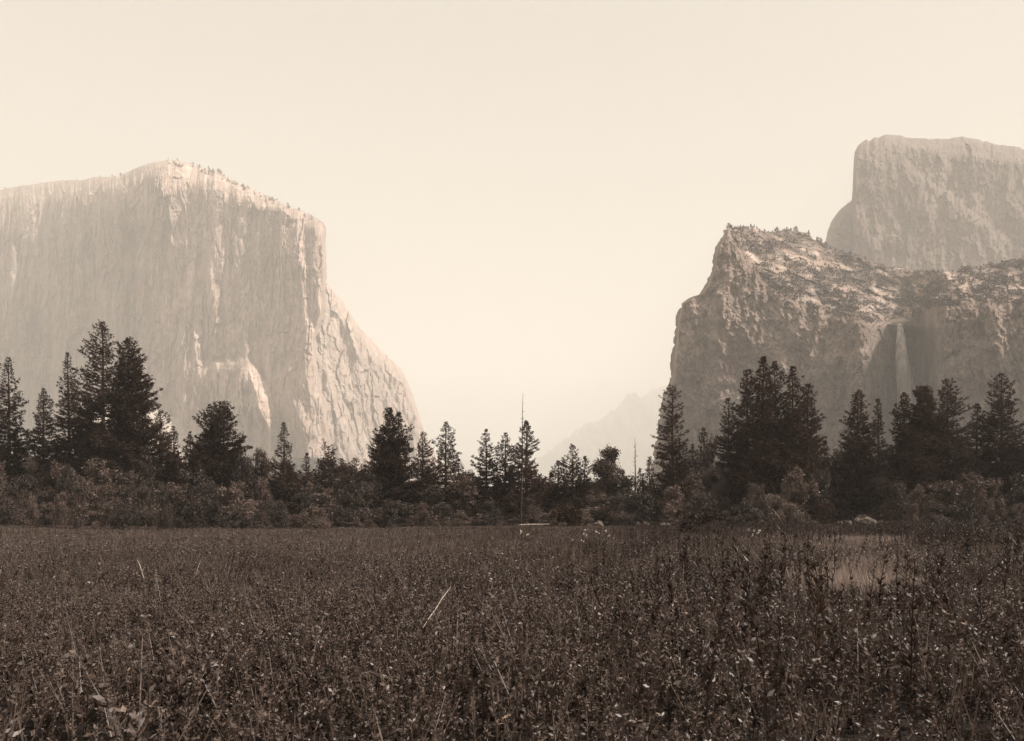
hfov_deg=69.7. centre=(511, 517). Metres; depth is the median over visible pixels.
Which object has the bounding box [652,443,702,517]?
bushy tree
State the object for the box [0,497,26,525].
bushy tree
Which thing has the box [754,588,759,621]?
tall weed
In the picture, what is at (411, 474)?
pine tree
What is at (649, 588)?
tall weed
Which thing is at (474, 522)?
bushy tree
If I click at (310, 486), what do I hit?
bushy tree
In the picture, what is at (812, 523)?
bushy tree
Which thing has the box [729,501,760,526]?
bushy tree
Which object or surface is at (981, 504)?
bushy tree
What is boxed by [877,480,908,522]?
bushy tree
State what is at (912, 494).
bushy tree
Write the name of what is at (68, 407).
pine tree
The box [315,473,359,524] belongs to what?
bushy tree
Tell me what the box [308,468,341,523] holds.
bushy tree
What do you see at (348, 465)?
bushy tree
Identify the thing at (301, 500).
bushy tree
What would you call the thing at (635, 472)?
dead tree
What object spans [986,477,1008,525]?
bushy tree
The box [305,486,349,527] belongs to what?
bushy tree
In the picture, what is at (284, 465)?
pine tree
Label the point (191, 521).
bushy tree
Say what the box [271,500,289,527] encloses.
bushy tree
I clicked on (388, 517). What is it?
bushy tree
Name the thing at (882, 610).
tall weed
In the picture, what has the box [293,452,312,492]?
pine tree
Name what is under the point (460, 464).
young conifer
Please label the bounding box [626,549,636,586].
tall weed
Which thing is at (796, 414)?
pine tree
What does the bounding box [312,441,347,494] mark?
pine tree
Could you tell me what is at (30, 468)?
bushy tree
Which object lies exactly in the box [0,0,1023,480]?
sky
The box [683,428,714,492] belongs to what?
pine tree
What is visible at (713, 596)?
tall weed
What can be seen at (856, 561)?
tall weed
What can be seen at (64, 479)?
bushy tree
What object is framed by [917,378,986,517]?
pine tree
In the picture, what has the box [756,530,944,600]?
dry grass
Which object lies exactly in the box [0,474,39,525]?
bushy tree
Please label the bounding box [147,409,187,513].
pine tree
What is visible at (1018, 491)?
bushy tree
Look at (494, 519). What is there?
bushy tree
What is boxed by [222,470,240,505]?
bushy tree
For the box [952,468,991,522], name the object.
bushy tree
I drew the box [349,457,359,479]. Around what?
pine tree
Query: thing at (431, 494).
bushy tree
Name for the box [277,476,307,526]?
young conifer
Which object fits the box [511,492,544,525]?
bushy tree
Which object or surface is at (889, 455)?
pine tree
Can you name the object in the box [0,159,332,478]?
granite cliff
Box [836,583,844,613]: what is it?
tall weed
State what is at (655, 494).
bushy tree
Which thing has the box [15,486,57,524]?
bushy tree
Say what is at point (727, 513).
bushy tree
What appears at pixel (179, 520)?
bushy tree
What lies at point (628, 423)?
ridge
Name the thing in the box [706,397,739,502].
pine tree
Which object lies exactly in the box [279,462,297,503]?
bushy tree
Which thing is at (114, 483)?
bushy tree
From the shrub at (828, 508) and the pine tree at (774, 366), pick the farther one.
the pine tree at (774, 366)
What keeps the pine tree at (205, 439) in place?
on the meadow ground at (479, 730)
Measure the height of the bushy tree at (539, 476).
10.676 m
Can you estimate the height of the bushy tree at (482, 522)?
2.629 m
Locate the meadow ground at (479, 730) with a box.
[0,521,1023,740]
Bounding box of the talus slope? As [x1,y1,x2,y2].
[62,404,193,467]
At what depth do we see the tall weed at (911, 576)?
12.37 m
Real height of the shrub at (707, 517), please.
2.999 m
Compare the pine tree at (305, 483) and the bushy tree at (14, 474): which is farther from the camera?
the pine tree at (305, 483)
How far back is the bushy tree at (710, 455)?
133.05 m
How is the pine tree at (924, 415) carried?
on the meadow ground at (479, 730)
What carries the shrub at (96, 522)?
on the meadow ground at (479, 730)
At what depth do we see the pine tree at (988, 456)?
122.74 m
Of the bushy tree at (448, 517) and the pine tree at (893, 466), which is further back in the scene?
the pine tree at (893, 466)
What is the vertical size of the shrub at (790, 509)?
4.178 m
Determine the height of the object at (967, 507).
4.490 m
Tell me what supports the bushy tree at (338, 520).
on the meadow ground at (479, 730)
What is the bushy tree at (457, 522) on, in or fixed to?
on the meadow ground at (479, 730)
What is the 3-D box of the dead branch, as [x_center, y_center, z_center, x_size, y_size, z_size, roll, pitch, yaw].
[-0.812,1.041,8.613,0.159,0.435,0.576,0,0,29]
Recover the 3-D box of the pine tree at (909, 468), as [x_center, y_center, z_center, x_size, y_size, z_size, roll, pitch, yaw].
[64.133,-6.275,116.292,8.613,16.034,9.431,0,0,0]
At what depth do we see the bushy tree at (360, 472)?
127.54 m
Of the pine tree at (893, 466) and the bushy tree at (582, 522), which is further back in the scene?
the pine tree at (893, 466)
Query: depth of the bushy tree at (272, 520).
108.37 m
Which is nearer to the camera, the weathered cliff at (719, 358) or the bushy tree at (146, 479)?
the bushy tree at (146, 479)
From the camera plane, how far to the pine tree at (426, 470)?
127.67 m
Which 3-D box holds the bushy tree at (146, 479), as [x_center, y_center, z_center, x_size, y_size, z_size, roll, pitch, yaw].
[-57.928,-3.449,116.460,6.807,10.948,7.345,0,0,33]
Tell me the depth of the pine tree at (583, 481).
126.72 m
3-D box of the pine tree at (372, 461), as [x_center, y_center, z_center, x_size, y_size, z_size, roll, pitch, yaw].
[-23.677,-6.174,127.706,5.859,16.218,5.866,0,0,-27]
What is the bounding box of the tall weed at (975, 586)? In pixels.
[968,567,982,634]
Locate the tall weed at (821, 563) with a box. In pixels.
[820,545,823,590]
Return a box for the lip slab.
[887,318,908,324]
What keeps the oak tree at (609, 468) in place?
on the meadow ground at (479, 730)
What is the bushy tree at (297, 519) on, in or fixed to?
on the meadow ground at (479, 730)
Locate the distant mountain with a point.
(466, 465)
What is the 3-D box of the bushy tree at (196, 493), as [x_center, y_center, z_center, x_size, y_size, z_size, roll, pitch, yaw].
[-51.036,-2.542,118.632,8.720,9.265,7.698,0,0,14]
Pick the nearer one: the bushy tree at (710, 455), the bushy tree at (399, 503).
the bushy tree at (399, 503)
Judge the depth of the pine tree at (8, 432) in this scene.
127.54 m
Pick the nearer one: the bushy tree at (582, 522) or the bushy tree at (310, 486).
the bushy tree at (582, 522)
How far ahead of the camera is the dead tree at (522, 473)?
118.92 m
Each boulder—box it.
[592,520,603,525]
[854,515,878,525]
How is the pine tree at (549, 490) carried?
on the meadow ground at (479, 730)
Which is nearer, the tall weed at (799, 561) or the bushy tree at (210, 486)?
the tall weed at (799, 561)
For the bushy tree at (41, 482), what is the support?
on the meadow ground at (479, 730)
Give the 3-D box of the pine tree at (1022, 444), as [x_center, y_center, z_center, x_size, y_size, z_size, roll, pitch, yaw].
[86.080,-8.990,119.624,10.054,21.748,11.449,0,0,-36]
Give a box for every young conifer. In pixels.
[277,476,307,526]
[453,459,469,517]
[492,498,505,521]
[636,467,645,493]
[648,477,654,522]
[670,473,684,523]
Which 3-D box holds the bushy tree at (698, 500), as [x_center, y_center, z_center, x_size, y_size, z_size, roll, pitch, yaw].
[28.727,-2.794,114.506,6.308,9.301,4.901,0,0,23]
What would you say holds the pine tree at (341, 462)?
on the meadow ground at (479, 730)
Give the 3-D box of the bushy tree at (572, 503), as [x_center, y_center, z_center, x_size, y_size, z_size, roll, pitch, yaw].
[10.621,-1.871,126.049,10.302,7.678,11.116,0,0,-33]
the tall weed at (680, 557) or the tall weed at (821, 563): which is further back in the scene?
the tall weed at (680, 557)
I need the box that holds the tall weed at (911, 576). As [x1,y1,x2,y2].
[905,552,917,597]
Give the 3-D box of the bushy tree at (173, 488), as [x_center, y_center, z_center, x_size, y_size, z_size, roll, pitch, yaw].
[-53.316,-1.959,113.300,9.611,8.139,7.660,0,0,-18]
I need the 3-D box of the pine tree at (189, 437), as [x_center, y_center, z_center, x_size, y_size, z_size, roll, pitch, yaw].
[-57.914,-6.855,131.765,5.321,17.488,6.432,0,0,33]
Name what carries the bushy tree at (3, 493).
on the meadow ground at (479, 730)
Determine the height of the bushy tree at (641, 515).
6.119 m
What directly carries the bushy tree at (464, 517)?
on the meadow ground at (479, 730)
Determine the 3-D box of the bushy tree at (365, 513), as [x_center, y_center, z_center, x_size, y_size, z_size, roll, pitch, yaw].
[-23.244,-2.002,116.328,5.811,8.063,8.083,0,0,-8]
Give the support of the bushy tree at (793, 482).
on the meadow ground at (479, 730)
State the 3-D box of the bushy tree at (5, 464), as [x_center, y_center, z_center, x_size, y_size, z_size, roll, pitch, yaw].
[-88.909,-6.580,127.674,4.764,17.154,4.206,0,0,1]
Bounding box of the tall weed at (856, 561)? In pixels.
[854,536,867,569]
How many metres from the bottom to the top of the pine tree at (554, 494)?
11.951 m
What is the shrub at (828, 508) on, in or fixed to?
on the meadow ground at (479, 730)
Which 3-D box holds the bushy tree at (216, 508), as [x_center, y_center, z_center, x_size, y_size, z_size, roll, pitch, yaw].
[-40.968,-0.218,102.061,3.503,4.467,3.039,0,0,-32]
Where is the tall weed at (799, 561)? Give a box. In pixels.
[797,545,800,577]
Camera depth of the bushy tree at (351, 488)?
122.56 m
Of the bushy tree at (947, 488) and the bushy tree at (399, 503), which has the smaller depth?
the bushy tree at (947, 488)
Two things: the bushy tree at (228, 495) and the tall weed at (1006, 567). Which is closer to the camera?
the tall weed at (1006, 567)
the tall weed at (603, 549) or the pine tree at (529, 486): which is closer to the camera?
the tall weed at (603, 549)
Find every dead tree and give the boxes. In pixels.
[520,402,526,525]
[629,445,640,497]
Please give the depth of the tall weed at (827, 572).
12.98 m
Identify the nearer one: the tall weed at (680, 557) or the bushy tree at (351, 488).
the tall weed at (680, 557)
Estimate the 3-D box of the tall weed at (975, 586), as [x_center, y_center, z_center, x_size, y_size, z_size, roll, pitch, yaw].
[6.024,1.166,9.498,0.140,1.069,0.195,0,0,-23]
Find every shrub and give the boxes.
[88,500,126,526]
[240,499,282,528]
[296,502,333,528]
[548,503,586,526]
[676,511,704,535]
[680,505,725,534]
[737,508,768,526]
[773,500,805,524]
[812,501,842,525]
[883,503,923,525]
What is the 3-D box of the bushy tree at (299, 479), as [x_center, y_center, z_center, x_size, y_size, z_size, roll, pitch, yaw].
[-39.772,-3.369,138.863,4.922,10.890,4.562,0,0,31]
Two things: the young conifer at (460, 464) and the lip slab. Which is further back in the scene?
the lip slab
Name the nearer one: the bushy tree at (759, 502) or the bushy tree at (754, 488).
the bushy tree at (759, 502)
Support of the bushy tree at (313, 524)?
on the meadow ground at (479, 730)
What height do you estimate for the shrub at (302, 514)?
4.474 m
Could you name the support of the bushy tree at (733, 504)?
on the meadow ground at (479, 730)
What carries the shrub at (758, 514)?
on the meadow ground at (479, 730)
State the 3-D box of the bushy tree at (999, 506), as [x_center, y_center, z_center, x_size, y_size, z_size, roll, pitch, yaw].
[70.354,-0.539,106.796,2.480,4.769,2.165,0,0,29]
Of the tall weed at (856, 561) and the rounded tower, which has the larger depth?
the rounded tower
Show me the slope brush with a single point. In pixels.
(994, 278)
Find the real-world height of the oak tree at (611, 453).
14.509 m
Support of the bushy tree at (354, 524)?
on the meadow ground at (479, 730)
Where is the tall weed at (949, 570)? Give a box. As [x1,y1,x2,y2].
[940,538,953,599]
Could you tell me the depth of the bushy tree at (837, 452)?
141.49 m
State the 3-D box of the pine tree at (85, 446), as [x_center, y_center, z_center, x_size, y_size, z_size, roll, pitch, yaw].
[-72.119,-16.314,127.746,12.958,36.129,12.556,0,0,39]
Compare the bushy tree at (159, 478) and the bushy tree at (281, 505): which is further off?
the bushy tree at (159, 478)
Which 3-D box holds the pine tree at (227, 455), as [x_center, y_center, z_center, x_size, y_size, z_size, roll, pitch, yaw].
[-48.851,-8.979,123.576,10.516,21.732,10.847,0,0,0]
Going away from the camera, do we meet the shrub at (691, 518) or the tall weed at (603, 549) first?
the tall weed at (603, 549)
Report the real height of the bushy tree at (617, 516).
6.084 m
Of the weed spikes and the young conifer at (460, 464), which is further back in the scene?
the young conifer at (460, 464)
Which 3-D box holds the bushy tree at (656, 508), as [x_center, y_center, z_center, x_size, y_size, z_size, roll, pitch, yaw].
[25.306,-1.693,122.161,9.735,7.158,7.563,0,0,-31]
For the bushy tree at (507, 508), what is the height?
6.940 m
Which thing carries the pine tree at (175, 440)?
on the meadow ground at (479, 730)
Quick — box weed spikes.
[0,515,1023,740]
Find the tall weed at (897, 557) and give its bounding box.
[895,538,898,572]
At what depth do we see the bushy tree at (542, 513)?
127.54 m
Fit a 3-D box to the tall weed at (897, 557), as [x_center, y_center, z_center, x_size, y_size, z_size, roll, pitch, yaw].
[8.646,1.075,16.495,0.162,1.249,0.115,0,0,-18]
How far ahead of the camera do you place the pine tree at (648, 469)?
174.83 m
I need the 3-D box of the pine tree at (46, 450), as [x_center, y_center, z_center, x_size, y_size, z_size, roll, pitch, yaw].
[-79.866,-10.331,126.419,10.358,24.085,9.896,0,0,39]
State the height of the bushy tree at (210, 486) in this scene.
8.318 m
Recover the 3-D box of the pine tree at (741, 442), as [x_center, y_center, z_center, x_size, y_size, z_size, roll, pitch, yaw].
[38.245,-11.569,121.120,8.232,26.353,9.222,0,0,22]
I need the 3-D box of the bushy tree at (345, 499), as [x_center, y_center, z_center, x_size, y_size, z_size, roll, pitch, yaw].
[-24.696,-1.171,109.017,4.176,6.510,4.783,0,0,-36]
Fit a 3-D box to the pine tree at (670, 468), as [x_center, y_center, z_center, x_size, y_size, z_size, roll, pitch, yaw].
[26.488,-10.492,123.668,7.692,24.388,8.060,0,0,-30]
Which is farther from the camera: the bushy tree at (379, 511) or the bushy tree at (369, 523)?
the bushy tree at (379, 511)
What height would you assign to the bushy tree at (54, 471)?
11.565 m
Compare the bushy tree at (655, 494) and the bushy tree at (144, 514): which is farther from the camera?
the bushy tree at (655, 494)
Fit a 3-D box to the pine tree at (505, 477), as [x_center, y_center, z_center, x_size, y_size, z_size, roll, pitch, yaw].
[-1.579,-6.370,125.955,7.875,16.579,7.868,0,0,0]
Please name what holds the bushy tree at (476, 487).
on the meadow ground at (479, 730)
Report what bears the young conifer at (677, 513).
on the meadow ground at (479, 730)
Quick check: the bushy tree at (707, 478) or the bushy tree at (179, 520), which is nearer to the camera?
the bushy tree at (179, 520)
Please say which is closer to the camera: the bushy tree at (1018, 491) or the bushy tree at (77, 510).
the bushy tree at (77, 510)
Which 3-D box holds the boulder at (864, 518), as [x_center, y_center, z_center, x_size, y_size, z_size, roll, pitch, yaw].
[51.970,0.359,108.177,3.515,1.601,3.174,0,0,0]
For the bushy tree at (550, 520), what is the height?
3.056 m
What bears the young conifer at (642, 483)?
on the meadow ground at (479, 730)
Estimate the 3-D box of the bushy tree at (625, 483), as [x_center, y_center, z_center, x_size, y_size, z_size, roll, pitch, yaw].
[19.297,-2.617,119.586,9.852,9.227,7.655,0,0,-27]
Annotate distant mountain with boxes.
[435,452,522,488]
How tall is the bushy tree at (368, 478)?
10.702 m
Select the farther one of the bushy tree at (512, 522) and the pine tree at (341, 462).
the pine tree at (341, 462)
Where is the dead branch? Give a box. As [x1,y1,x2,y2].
[423,587,450,626]
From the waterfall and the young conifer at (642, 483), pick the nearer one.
the young conifer at (642, 483)
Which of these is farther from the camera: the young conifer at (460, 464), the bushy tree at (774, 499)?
the young conifer at (460, 464)
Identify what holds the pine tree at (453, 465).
on the meadow ground at (479, 730)
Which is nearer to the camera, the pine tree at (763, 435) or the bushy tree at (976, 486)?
the bushy tree at (976, 486)
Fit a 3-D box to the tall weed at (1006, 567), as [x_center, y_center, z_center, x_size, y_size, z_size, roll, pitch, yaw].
[9.194,1.000,13.680,0.140,1.400,0.244,0,0,-35]
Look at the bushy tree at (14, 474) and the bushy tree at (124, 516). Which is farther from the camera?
the bushy tree at (14, 474)
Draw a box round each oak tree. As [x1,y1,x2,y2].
[584,457,628,525]
[588,444,630,496]
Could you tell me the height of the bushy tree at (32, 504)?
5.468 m
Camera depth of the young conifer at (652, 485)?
137.71 m
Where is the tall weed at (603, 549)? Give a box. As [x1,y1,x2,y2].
[602,547,605,578]
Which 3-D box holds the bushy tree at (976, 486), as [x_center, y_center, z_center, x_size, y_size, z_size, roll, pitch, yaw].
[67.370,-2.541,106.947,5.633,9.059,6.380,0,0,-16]
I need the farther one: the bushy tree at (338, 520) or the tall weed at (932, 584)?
the bushy tree at (338, 520)
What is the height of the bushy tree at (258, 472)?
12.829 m
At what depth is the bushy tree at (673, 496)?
107.61 m
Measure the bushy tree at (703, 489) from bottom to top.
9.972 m
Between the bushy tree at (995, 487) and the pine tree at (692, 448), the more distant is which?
the pine tree at (692, 448)
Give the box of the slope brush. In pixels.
[662,224,1023,445]
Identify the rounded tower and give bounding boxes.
[826,135,1023,271]
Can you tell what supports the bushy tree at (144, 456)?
on the meadow ground at (479, 730)
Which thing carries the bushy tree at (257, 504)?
on the meadow ground at (479, 730)
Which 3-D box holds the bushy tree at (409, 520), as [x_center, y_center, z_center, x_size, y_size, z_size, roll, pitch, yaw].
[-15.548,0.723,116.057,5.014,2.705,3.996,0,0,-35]
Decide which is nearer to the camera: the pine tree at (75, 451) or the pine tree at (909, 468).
the pine tree at (909, 468)
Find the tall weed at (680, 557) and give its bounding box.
[678,543,682,577]
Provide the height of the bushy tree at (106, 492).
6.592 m
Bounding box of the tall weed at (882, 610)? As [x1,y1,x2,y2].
[878,576,896,634]
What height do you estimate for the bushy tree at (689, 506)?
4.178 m
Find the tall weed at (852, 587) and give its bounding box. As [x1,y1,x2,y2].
[848,561,856,605]
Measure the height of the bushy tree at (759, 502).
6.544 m
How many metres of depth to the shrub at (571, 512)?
99.58 m
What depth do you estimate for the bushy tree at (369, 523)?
99.50 m
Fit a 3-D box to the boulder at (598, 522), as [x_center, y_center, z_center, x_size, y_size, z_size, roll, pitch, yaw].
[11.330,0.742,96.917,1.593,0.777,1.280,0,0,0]
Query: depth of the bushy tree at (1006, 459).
120.53 m
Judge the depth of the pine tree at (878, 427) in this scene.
127.72 m
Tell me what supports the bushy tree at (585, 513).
on the meadow ground at (479, 730)
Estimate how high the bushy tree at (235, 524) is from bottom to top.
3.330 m
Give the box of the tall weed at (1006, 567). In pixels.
[1001,534,1011,595]
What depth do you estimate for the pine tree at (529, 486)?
122.63 m
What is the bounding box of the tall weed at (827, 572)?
[824,544,829,594]
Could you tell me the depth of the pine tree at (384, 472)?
120.79 m
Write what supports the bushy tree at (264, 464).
on the meadow ground at (479, 730)
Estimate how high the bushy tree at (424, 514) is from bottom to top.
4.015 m
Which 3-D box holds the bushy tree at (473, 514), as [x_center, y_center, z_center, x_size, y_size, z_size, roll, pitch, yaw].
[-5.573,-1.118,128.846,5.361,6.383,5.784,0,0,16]
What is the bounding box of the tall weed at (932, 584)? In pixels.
[927,554,936,615]
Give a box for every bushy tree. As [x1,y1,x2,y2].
[0,452,6,480]
[0,460,18,523]
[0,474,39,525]
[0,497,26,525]
[7,467,22,523]
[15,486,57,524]
[21,456,40,523]
[24,491,40,526]
[31,464,56,523]
[35,502,58,524]
[43,459,74,524]
[45,463,81,525]
[52,492,70,527]
[64,471,93,528]
[75,456,112,524]
[84,505,100,524]
[91,463,144,525]
[94,469,150,526]
[95,485,123,525]
[108,486,137,529]
[125,461,163,525]
[128,442,155,482]
[131,483,160,526]
[139,468,172,509]
[140,481,189,526]
[155,483,174,529]
[164,469,222,527]
[171,476,213,512]
[174,517,191,528]
[184,500,210,528]
[201,477,227,518]
[203,500,228,527]
[208,480,257,527]
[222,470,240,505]
[223,509,251,528]
[231,450,259,516]
[231,498,278,524]
[249,447,274,497]
[249,465,260,497]
[250,448,271,500]
[250,475,273,521]
[253,502,294,528]
[257,478,293,509]
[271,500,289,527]
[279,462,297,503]
[283,492,316,526]
[287,472,307,490]
[287,514,306,528]
[291,480,321,508]
[300,507,331,528]
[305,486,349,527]
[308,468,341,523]
[310,455,337,501]
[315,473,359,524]
[328,488,361,527]
[335,481,364,516]
[335,517,350,527]
[337,462,353,476]
[347,518,364,527]
[351,481,380,526]
[352,465,383,525]
[353,468,364,484]
[364,519,378,528]
[366,507,412,526]
[379,499,397,527]
[380,490,407,525]
[397,484,454,525]
[404,515,419,526]
[412,502,467,525]
[413,502,429,526]
[444,471,483,521]
[451,519,464,526]
[452,512,472,525]
[464,513,503,526]
[468,471,489,520]
[469,500,483,519]
[469,520,479,526]
[478,497,505,525]
[494,490,529,523]
[500,518,523,526]
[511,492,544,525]
[522,507,549,523]
[523,473,556,518]
[534,510,566,525]
[539,487,593,523]
[564,509,593,525]
[575,516,591,525]
[581,492,622,525]
[599,492,635,525]
[611,475,656,525]
[624,490,655,526]
[630,489,675,521]
[648,486,683,524]
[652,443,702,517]
[655,483,689,525]
[676,471,716,524]
[677,501,693,524]
[681,471,712,512]
[687,466,719,521]
[697,433,719,487]
[708,467,733,513]
[713,510,739,526]
[721,472,745,518]
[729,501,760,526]
[731,482,773,522]
[751,484,776,525]
[763,493,790,523]
[775,466,821,523]
[789,506,801,524]
[801,521,821,526]
[809,469,831,524]
[831,444,853,475]
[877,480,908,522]
[905,484,933,520]
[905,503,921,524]
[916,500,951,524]
[918,479,965,521]
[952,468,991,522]
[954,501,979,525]
[956,469,1002,525]
[973,490,994,525]
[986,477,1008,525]
[988,498,1005,524]
[997,471,1023,523]
[999,445,1023,504]
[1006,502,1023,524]
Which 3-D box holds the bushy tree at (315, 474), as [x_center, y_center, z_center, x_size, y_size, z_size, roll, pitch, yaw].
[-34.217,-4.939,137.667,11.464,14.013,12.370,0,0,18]
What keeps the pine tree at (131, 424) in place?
on the meadow ground at (479, 730)
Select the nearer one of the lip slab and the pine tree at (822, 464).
the pine tree at (822, 464)
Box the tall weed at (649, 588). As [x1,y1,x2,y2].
[646,574,651,609]
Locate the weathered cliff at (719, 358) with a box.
[651,227,1023,489]
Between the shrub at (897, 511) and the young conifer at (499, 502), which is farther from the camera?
the young conifer at (499, 502)
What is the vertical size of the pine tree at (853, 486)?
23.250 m
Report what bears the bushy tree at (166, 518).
on the meadow ground at (479, 730)
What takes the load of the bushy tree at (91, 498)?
on the meadow ground at (479, 730)
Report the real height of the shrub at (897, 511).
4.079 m
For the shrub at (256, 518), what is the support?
on the meadow ground at (479, 730)
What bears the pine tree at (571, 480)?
on the meadow ground at (479, 730)
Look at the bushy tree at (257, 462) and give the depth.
131.84 m
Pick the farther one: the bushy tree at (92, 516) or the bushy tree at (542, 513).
the bushy tree at (542, 513)
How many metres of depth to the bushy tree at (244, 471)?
119.30 m
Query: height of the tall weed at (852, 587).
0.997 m
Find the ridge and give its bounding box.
[522,385,667,492]
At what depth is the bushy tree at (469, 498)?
122.01 m
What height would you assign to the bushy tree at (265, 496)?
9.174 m
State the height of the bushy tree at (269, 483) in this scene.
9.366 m
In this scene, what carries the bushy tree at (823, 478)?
on the meadow ground at (479, 730)
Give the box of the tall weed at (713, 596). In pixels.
[709,574,719,611]
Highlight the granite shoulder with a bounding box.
[315,283,460,491]
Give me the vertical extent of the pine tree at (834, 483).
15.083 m
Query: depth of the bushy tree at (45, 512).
103.36 m
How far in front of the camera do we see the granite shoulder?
3154.38 m
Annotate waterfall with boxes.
[895,323,917,434]
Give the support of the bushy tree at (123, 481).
on the meadow ground at (479, 730)
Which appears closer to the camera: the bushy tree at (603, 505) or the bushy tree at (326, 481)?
the bushy tree at (603, 505)
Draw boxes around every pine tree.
[0,357,45,522]
[8,388,76,497]
[45,352,86,480]
[55,319,125,478]
[60,398,100,466]
[85,337,179,504]
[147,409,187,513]
[164,426,181,472]
[170,404,238,497]
[179,431,194,492]
[187,401,252,493]
[262,422,299,510]
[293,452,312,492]
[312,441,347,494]
[335,457,347,500]
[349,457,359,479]
[355,407,420,519]
[360,436,381,479]
[377,411,426,517]
[410,431,438,508]
[418,422,482,518]
[467,429,507,515]
[480,432,516,520]
[500,420,553,519]
[540,471,562,507]
[541,461,566,523]
[551,443,589,522]
[571,456,592,509]
[640,384,694,513]
[644,456,658,487]
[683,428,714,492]
[688,444,696,497]
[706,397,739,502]
[720,368,768,517]
[734,356,790,501]
[765,361,807,493]
[772,366,827,512]
[787,383,832,515]
[810,440,844,521]
[825,389,894,520]
[868,398,888,482]
[880,391,925,512]
[884,385,967,507]
[884,444,891,471]
[888,429,942,523]
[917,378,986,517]
[955,404,1013,512]
[969,372,1023,512]
[997,436,1023,495]
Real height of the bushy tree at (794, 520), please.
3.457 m
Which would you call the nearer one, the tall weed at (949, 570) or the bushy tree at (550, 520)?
the tall weed at (949, 570)
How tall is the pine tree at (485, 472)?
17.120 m
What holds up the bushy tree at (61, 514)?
on the meadow ground at (479, 730)
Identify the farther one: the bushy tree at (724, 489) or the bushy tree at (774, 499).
the bushy tree at (724, 489)

